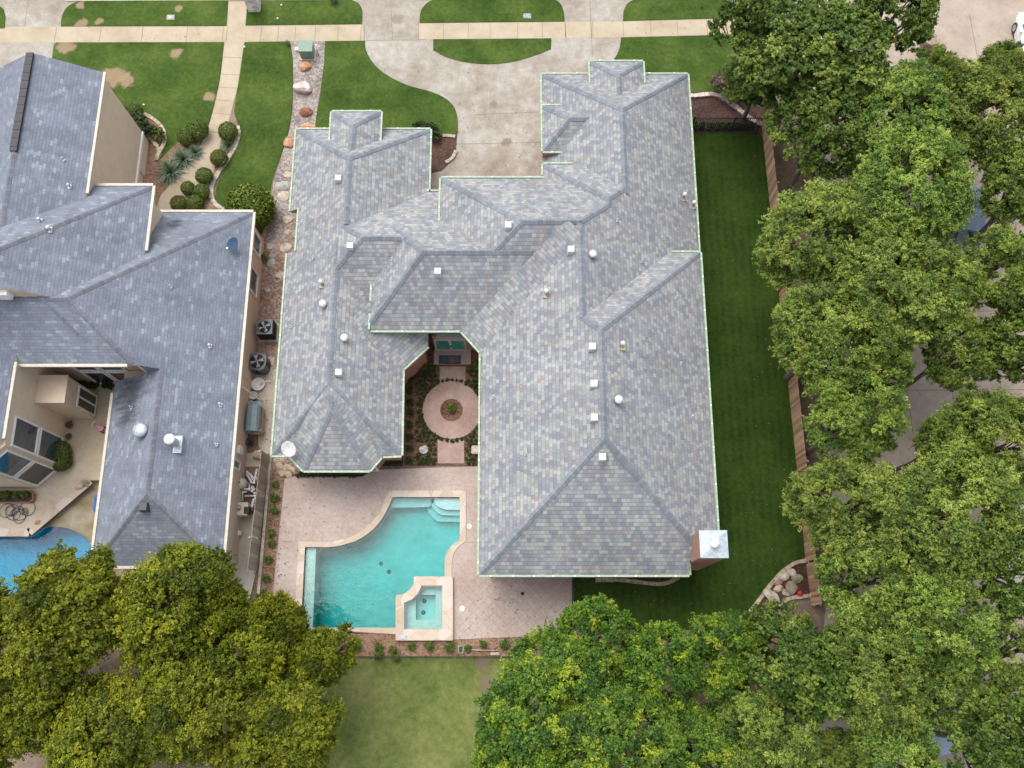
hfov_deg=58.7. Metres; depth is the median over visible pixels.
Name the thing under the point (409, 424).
shrub
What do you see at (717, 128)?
shrub
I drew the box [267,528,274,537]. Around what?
shrub
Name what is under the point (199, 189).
clipped shrub
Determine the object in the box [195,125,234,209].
planting bed
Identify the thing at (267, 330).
air conditioner
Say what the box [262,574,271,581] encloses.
shrub
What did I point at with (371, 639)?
mulch bed
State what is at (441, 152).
mulch bed
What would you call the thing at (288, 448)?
satellite dish
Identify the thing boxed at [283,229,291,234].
flagstone
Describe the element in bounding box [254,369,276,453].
concrete pad
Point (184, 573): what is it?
olive tree
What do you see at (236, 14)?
front path
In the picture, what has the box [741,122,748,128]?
shrub
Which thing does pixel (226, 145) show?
yucca
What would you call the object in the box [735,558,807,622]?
stone edging
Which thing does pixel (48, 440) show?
window
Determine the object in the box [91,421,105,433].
toy tricycle
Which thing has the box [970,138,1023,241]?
oak tree
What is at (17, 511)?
garden hose
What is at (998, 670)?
oak tree
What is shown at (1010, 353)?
oak tree
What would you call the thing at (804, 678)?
oak tree
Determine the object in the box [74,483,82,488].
rock
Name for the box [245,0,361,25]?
lawn
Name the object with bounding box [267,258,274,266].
flagstone
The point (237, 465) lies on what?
window
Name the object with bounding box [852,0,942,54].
broadleaf tree
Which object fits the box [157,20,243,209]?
front path
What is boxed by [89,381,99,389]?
shrub
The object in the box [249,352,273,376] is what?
air conditioner
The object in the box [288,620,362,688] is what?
tree
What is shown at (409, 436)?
shrub
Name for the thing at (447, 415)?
courtyard bed
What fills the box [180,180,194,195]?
clipped shrub
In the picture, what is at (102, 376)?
window
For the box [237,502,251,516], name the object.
pool heater
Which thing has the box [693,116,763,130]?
iron fence
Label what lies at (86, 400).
window
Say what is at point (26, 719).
olive tree
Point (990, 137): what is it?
oak tree
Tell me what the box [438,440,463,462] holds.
courtyard path
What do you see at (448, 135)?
stone edging
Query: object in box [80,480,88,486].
rock
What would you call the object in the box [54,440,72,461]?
shrub
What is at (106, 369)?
window
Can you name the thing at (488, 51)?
lawn
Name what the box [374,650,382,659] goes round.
shrub
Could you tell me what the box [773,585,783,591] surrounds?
rock
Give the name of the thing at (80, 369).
window
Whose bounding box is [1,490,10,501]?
shrub
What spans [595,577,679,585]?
stone edging
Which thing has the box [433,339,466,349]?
door
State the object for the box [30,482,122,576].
patio
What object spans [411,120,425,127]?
shrub
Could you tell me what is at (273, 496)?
shrub
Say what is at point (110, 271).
stucco house
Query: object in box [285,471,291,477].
flagstone
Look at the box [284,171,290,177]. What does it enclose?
flagstone
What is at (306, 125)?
boulder
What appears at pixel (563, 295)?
brick house
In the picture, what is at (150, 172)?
planting bed
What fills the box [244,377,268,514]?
mulch bed
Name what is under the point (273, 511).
shrub
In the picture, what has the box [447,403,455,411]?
shrub
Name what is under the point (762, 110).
wooden fence
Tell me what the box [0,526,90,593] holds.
swimming pool
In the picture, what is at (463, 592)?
deck joint
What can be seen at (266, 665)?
olive tree
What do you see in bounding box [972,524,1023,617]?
oak tree
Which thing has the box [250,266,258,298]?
window
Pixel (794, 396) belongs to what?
wooden fence
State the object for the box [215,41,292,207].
lawn
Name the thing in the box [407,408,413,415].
shrub
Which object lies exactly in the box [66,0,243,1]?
kerb
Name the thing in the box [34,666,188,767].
olive tree
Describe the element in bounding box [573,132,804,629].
lawn
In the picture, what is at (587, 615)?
green tree
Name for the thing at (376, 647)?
shrub
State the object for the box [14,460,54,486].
window
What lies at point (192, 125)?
clipped shrub
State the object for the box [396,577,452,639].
hot tub
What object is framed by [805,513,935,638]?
oak tree
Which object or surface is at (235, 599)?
olive tree
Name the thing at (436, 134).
shrub
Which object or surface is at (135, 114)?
shrub
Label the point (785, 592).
rock
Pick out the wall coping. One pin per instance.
(57, 508)
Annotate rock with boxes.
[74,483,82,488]
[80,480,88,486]
[763,589,779,605]
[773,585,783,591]
[774,578,783,585]
[780,572,789,580]
[782,588,789,595]
[785,581,797,594]
[787,568,795,575]
[791,574,802,582]
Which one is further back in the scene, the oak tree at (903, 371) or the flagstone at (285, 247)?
the flagstone at (285, 247)
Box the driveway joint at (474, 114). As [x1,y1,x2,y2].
[24,3,592,143]
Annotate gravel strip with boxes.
[255,241,299,473]
[264,41,324,240]
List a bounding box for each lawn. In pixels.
[0,6,5,27]
[52,42,223,159]
[61,1,227,25]
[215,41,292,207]
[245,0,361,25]
[315,41,457,135]
[316,657,532,767]
[419,0,563,22]
[433,38,550,63]
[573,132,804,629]
[613,35,773,91]
[623,0,760,20]
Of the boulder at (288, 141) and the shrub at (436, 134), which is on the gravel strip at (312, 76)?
the boulder at (288, 141)
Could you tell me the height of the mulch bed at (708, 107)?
0.001 m
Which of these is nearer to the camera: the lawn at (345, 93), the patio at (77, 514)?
the patio at (77, 514)
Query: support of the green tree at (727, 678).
on the ground at (784, 171)
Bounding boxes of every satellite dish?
[226,237,237,250]
[281,441,295,456]
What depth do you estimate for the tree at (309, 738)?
37.85 m
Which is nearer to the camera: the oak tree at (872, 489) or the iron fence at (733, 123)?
the oak tree at (872, 489)
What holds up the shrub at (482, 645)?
on the mulch bed at (371, 639)
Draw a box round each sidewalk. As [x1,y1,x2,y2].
[0,25,364,42]
[419,19,750,38]
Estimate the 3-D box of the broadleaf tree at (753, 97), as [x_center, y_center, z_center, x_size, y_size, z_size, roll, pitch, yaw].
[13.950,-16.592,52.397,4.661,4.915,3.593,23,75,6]
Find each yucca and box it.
[153,158,189,185]
[168,146,196,170]
[187,143,205,161]
[218,140,239,152]
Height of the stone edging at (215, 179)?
0.169 m
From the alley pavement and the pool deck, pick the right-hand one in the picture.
the alley pavement
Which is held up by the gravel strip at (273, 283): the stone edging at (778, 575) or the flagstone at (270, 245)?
the flagstone at (270, 245)
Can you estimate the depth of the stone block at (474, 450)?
48.57 m
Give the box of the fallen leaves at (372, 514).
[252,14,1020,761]
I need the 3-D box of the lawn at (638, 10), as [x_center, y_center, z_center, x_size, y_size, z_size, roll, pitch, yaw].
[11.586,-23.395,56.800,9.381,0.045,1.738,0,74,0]
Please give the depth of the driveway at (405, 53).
55.61 m
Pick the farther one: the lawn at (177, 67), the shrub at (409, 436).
the lawn at (177, 67)
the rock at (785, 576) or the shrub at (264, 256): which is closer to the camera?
the rock at (785, 576)
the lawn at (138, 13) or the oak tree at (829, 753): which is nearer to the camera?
the oak tree at (829, 753)
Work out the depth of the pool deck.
47.64 m
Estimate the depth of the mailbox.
56.18 m
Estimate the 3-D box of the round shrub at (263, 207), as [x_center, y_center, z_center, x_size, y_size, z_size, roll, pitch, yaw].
[-14.862,-10.054,51.763,2.920,2.514,2.906,0,74,0]
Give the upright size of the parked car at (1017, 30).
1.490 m
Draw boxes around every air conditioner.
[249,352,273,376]
[256,319,278,341]
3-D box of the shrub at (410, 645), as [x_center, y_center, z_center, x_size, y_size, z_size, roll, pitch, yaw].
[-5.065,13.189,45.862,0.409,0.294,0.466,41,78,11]
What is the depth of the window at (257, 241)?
50.88 m
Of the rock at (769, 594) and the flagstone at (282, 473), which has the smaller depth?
the rock at (769, 594)
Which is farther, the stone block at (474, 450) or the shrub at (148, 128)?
the shrub at (148, 128)
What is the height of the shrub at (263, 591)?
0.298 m
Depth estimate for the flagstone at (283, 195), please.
53.10 m
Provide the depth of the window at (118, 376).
47.93 m
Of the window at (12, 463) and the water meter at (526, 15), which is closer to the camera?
the window at (12, 463)
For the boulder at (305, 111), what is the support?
on the gravel strip at (312, 76)
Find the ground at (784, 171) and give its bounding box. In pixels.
[0,51,830,767]
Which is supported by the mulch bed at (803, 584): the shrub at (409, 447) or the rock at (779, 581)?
the rock at (779, 581)
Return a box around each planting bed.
[143,118,203,204]
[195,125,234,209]
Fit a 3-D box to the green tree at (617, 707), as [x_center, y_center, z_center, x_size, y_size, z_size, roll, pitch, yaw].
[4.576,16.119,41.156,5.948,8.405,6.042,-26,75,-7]
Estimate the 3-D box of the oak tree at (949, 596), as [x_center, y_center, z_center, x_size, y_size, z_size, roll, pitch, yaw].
[18.425,10.938,41.791,5.912,10.111,5.211,2,74,1]
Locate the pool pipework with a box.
[241,469,257,510]
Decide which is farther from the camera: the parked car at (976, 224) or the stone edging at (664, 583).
the parked car at (976, 224)
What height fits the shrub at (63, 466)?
1.078 m
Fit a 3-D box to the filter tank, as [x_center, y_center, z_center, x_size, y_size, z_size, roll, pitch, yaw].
[-14.258,5.252,47.890,0.650,0.990,0.643,0,74,0]
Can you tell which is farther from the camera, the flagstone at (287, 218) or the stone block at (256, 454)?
the flagstone at (287, 218)
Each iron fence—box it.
[354,656,509,656]
[572,577,573,604]
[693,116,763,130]
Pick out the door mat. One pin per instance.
(449, 359)
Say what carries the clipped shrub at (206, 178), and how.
on the planting bed at (209, 205)
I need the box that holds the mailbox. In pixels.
[244,0,260,11]
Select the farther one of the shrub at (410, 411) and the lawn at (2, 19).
the lawn at (2, 19)
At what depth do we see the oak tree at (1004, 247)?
43.41 m
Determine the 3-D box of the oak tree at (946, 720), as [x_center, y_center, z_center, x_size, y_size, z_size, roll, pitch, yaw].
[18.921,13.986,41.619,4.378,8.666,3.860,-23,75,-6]
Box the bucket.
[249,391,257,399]
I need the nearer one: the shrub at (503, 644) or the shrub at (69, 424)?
the shrub at (503, 644)
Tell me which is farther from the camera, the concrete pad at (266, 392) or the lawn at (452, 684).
the concrete pad at (266, 392)
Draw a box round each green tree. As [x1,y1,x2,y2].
[464,704,574,767]
[471,616,614,766]
[543,679,687,767]
[554,592,643,687]
[611,619,707,712]
[642,700,751,767]
[674,609,761,705]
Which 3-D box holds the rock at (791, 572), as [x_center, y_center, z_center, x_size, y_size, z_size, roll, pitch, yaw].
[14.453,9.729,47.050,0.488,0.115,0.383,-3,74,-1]
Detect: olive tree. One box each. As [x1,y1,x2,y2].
[0,537,125,703]
[0,576,11,653]
[0,650,78,767]
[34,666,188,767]
[107,537,237,673]
[119,651,260,767]
[195,577,252,640]
[200,607,304,701]
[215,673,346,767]
[243,588,312,651]
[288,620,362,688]
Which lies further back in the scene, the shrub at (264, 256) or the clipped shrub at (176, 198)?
the clipped shrub at (176, 198)
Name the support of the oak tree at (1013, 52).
on the alley pavement
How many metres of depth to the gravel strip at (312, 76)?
54.59 m
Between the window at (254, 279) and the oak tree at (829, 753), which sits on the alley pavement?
the oak tree at (829, 753)
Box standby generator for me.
[245,401,265,434]
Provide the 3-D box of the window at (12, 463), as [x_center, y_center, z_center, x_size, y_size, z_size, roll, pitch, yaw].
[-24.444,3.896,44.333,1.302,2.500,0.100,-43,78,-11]
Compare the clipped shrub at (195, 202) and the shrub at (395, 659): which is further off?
the clipped shrub at (195, 202)
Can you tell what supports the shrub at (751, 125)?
on the mulch bed at (708, 107)
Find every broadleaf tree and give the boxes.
[707,0,802,89]
[720,51,790,119]
[727,0,895,134]
[737,597,816,667]
[762,90,866,193]
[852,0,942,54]
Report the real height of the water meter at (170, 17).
0.040 m
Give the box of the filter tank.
[239,478,247,489]
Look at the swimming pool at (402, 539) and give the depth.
48.62 m
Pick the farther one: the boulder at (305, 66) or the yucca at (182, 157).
the boulder at (305, 66)
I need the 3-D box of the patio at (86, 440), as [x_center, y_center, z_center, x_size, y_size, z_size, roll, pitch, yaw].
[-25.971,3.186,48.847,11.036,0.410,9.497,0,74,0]
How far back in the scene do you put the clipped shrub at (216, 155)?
53.18 m
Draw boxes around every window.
[0,449,33,477]
[10,415,39,455]
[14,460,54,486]
[36,427,63,464]
[71,367,101,371]
[76,385,97,416]
[80,371,116,383]
[98,367,127,371]
[106,372,124,380]
[234,458,240,471]
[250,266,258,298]
[253,231,261,258]
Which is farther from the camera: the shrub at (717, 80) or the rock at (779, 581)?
the shrub at (717, 80)
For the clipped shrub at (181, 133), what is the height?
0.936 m
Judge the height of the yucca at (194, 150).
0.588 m
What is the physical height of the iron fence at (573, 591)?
1.280 m
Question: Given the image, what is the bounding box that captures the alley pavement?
[759,0,1023,767]
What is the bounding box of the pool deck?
[273,466,572,639]
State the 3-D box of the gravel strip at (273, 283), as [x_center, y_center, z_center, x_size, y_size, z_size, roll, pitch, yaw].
[-13.204,-1.704,50.440,3.436,0.001,13.671,-2,74,-1]
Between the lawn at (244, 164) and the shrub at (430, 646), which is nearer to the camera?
the shrub at (430, 646)
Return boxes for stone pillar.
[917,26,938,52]
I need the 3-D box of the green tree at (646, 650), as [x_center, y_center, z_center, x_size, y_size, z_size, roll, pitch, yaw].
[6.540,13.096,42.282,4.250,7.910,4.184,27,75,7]
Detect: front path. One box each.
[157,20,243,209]
[227,1,246,26]
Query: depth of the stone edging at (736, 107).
54.82 m
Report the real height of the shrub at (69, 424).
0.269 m
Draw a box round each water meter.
[166,15,174,19]
[523,13,530,18]
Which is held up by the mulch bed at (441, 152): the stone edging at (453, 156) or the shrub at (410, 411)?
the stone edging at (453, 156)
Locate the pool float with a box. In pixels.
[93,494,97,511]
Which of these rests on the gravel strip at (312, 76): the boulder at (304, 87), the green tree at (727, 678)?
the boulder at (304, 87)
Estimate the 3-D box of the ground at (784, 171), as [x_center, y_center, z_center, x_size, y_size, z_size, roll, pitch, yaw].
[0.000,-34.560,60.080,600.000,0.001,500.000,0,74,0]
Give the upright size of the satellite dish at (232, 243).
0.962 m
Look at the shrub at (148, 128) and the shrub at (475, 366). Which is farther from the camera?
the shrub at (148, 128)
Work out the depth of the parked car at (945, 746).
43.50 m
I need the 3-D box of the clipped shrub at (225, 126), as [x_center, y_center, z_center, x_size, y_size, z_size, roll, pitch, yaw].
[-16.808,-14.940,53.826,1.227,1.060,1.201,30,76,8]
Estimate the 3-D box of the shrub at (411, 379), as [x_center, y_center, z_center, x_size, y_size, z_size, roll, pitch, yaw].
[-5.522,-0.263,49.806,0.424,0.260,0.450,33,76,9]
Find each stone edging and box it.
[143,112,166,160]
[148,136,159,155]
[209,125,240,209]
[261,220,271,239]
[443,134,454,137]
[445,150,457,163]
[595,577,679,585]
[691,92,761,125]
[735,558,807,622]
[780,594,810,605]
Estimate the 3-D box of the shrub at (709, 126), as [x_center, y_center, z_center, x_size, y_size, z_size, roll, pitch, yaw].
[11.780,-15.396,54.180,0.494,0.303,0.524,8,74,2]
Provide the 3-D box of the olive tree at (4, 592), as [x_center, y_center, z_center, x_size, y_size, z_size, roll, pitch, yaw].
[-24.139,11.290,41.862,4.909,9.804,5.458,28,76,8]
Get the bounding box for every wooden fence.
[247,450,269,573]
[756,99,766,120]
[762,109,821,605]
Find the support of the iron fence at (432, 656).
on the lawn at (452, 684)
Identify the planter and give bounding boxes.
[0,490,35,502]
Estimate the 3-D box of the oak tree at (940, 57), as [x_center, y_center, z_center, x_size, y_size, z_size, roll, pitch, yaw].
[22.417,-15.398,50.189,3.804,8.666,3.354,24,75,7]
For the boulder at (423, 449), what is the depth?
48.76 m
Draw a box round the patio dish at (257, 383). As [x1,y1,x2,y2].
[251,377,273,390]
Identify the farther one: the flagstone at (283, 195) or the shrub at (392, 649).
the flagstone at (283, 195)
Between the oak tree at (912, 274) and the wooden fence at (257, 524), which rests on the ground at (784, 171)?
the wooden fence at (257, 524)
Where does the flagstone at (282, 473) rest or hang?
on the gravel strip at (273, 283)
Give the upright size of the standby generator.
1.243 m
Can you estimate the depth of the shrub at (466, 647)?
45.82 m
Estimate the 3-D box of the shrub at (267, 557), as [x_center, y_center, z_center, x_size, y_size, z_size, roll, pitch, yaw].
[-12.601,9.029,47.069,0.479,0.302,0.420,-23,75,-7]
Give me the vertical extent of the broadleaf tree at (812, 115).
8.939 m
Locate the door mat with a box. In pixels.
[439,355,460,363]
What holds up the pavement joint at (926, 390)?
on the alley pavement
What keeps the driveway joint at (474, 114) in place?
on the driveway at (405, 53)
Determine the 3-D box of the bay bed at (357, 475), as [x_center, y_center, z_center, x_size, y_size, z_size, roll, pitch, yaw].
[-8.905,4.325,48.691,6.138,0.001,1.288,0,74,0]
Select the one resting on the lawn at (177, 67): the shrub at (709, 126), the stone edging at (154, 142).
the stone edging at (154, 142)
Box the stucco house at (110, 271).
[0,52,263,568]
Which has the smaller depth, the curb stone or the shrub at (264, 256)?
the curb stone
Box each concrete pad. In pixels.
[223,515,257,603]
[246,453,259,466]
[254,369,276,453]
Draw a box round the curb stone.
[257,453,271,600]
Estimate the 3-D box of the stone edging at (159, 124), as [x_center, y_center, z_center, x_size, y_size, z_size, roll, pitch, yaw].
[-21.130,-14.872,54.240,1.074,0.188,3.455,-19,75,-5]
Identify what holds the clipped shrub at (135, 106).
on the planting bed at (150, 172)
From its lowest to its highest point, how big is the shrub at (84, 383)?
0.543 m
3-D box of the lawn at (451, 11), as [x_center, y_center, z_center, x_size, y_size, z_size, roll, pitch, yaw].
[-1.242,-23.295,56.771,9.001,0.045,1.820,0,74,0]
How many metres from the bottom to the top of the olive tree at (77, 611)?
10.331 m
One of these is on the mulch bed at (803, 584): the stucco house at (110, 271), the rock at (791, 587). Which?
the rock at (791, 587)
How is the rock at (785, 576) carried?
on the mulch bed at (803, 584)
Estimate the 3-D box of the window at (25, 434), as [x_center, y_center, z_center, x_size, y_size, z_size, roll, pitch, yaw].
[-23.850,2.546,44.622,0.100,2.300,1.500,0,74,0]
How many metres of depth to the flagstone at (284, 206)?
52.92 m
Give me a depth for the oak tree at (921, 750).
37.92 m
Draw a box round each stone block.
[252,450,260,458]
[471,446,477,454]
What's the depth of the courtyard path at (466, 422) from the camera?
49.49 m
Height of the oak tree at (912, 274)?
10.518 m
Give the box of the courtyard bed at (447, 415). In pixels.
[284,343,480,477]
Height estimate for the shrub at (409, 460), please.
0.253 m
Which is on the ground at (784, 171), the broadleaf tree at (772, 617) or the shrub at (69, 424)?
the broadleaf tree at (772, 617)
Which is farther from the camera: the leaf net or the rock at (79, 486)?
the rock at (79, 486)
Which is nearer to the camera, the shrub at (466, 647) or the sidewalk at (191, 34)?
the shrub at (466, 647)
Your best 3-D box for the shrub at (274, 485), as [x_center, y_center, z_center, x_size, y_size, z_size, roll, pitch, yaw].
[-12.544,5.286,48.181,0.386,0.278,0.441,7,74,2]
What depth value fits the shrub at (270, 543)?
47.27 m
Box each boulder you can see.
[283,136,293,147]
[293,81,311,93]
[299,61,310,70]
[299,108,312,115]
[301,123,315,127]
[419,445,427,453]
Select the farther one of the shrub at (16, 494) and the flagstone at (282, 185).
the flagstone at (282, 185)
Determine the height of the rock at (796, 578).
0.168 m
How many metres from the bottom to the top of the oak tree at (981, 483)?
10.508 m
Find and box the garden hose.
[0,503,34,522]
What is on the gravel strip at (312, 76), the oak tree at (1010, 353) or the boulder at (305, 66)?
the boulder at (305, 66)
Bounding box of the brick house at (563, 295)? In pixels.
[270,60,728,576]
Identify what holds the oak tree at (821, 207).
on the lawn at (731, 190)
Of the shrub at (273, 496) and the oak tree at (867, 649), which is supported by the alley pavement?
the oak tree at (867, 649)
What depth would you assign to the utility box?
55.20 m
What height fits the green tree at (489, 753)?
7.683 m
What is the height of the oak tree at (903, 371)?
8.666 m
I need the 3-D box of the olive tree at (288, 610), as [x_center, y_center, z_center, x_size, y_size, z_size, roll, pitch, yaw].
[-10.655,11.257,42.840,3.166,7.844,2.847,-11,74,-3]
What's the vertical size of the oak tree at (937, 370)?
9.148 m
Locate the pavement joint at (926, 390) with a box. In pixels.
[792,14,1023,767]
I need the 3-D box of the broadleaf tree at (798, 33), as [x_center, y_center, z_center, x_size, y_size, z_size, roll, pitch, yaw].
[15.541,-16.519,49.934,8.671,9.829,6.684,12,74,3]
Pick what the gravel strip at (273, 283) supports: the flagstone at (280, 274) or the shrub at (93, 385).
the flagstone at (280, 274)
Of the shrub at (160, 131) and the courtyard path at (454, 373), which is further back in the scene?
the shrub at (160, 131)
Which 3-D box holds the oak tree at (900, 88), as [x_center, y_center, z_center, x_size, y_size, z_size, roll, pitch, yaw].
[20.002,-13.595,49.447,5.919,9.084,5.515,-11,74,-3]
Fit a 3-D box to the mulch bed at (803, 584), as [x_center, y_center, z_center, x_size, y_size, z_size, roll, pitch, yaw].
[13.551,10.898,46.769,4.872,0.001,1.786,-28,76,-8]
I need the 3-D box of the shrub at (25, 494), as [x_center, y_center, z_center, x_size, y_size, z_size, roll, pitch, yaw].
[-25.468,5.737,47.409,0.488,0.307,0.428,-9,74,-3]
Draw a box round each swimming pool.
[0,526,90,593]
[296,490,465,633]
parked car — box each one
[900,708,983,756]
[942,186,985,258]
[1011,12,1023,50]
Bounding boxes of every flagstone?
[267,242,274,248]
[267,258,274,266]
[275,181,288,189]
[275,271,283,278]
[276,462,282,467]
[277,191,289,200]
[278,471,284,476]
[280,202,288,209]
[280,242,291,251]
[282,215,293,222]
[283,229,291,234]
[283,464,290,469]
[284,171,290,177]
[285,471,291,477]
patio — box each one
[0,384,114,527]
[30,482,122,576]
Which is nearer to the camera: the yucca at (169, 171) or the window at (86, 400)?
the window at (86, 400)
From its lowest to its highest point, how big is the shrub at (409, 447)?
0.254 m
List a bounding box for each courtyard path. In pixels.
[423,382,480,438]
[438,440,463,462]
[440,367,464,383]
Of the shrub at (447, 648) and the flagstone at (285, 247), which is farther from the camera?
the flagstone at (285, 247)
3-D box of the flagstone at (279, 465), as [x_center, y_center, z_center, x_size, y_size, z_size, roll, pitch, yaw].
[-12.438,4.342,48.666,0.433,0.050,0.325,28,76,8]
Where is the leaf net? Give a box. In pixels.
[458,646,498,652]
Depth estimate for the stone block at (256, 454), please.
48.52 m
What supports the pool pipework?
on the mulch bed at (251, 449)
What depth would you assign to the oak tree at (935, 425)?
41.94 m
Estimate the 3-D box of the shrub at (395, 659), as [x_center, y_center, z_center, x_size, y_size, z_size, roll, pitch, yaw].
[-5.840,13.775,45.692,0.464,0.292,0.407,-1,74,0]
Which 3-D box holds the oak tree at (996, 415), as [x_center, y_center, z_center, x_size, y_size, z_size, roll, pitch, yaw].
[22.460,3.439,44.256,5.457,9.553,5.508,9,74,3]
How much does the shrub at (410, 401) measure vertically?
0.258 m
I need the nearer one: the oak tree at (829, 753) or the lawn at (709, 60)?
the oak tree at (829, 753)
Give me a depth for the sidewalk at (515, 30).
56.39 m
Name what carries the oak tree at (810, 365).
on the lawn at (731, 190)
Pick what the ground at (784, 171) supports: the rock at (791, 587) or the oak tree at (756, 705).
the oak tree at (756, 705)
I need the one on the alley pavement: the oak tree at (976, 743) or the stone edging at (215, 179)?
the oak tree at (976, 743)
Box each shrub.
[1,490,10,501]
[10,491,19,498]
[20,490,27,497]
[53,451,72,471]
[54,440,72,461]
[65,421,72,428]
[76,380,88,387]
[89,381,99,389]
[101,381,114,389]
[127,103,142,112]
[128,109,148,126]
[135,119,156,135]
[150,126,165,139]
[169,195,186,209]
[176,128,194,145]
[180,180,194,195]
[185,194,204,209]
[186,118,208,140]
[192,183,209,199]
[195,167,213,184]
[209,149,227,166]
[217,121,238,141]
[224,181,276,229]
[260,589,266,596]
[261,254,268,261]
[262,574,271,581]
[264,555,273,562]
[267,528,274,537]
[267,540,275,547]
[270,493,279,501]
[270,504,278,513]
[272,481,278,487]
[374,641,383,650]
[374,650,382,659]
[388,645,396,654]
[392,654,399,661]
[405,433,413,439]
[406,386,413,393]
[406,398,413,405]
[406,420,412,427]
[406,444,413,450]
[406,456,412,463]
[407,376,415,382]
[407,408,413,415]
[407,642,415,650]
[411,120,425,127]
[420,364,426,371]
[423,641,433,649]
[424,121,441,141]
[444,642,454,652]
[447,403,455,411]
[464,644,471,651]
[470,362,478,370]
[479,640,486,648]
[500,638,508,649]
[706,122,712,129]
[710,70,729,91]
[713,121,719,129]
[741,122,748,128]
[748,121,754,129]
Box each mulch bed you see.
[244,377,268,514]
[255,474,530,655]
[431,135,456,172]
[579,577,674,581]
[691,92,765,131]
[751,562,811,619]
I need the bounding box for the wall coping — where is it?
[0,478,92,536]
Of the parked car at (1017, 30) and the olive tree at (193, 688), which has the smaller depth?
the olive tree at (193, 688)
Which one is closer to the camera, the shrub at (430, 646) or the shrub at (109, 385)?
the shrub at (430, 646)
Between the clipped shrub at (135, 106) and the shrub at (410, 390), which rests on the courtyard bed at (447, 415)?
the shrub at (410, 390)
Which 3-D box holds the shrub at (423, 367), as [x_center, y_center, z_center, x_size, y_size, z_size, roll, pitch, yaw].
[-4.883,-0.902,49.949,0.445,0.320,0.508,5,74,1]
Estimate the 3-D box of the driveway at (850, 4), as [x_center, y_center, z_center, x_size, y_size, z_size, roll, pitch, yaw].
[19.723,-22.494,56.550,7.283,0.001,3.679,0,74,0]
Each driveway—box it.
[0,0,767,188]
[795,0,884,38]
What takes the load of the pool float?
on the patio at (77, 514)
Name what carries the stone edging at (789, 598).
on the mulch bed at (803, 584)
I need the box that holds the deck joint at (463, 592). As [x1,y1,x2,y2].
[273,475,569,631]
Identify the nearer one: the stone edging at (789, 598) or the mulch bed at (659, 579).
the stone edging at (789, 598)
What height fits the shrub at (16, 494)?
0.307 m
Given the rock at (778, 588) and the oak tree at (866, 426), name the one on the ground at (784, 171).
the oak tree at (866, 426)
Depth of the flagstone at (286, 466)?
48.62 m
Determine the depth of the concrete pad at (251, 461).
48.72 m
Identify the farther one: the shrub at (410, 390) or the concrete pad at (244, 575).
the shrub at (410, 390)
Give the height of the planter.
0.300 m
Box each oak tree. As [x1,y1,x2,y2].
[714,686,823,767]
[742,615,863,723]
[752,176,894,292]
[768,278,915,400]
[779,447,930,584]
[799,369,913,463]
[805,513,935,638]
[805,726,874,767]
[815,614,932,739]
[831,216,987,356]
[832,701,946,767]
[839,344,916,401]
[846,57,956,176]
[852,121,980,248]
[875,563,1003,684]
[880,432,1023,581]
[892,409,995,481]
[905,312,997,395]
[910,43,968,112]
[913,649,1002,737]
[932,54,1023,183]
[933,681,1023,767]
[934,383,1023,497]
[948,285,1023,384]
[954,223,1023,318]
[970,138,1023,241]
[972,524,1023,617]
[974,602,1023,706]
[975,37,1023,115]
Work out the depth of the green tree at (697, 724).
38.83 m
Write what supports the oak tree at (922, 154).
on the alley pavement
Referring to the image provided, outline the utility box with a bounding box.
[298,40,316,59]
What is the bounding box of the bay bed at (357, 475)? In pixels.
[295,456,402,476]

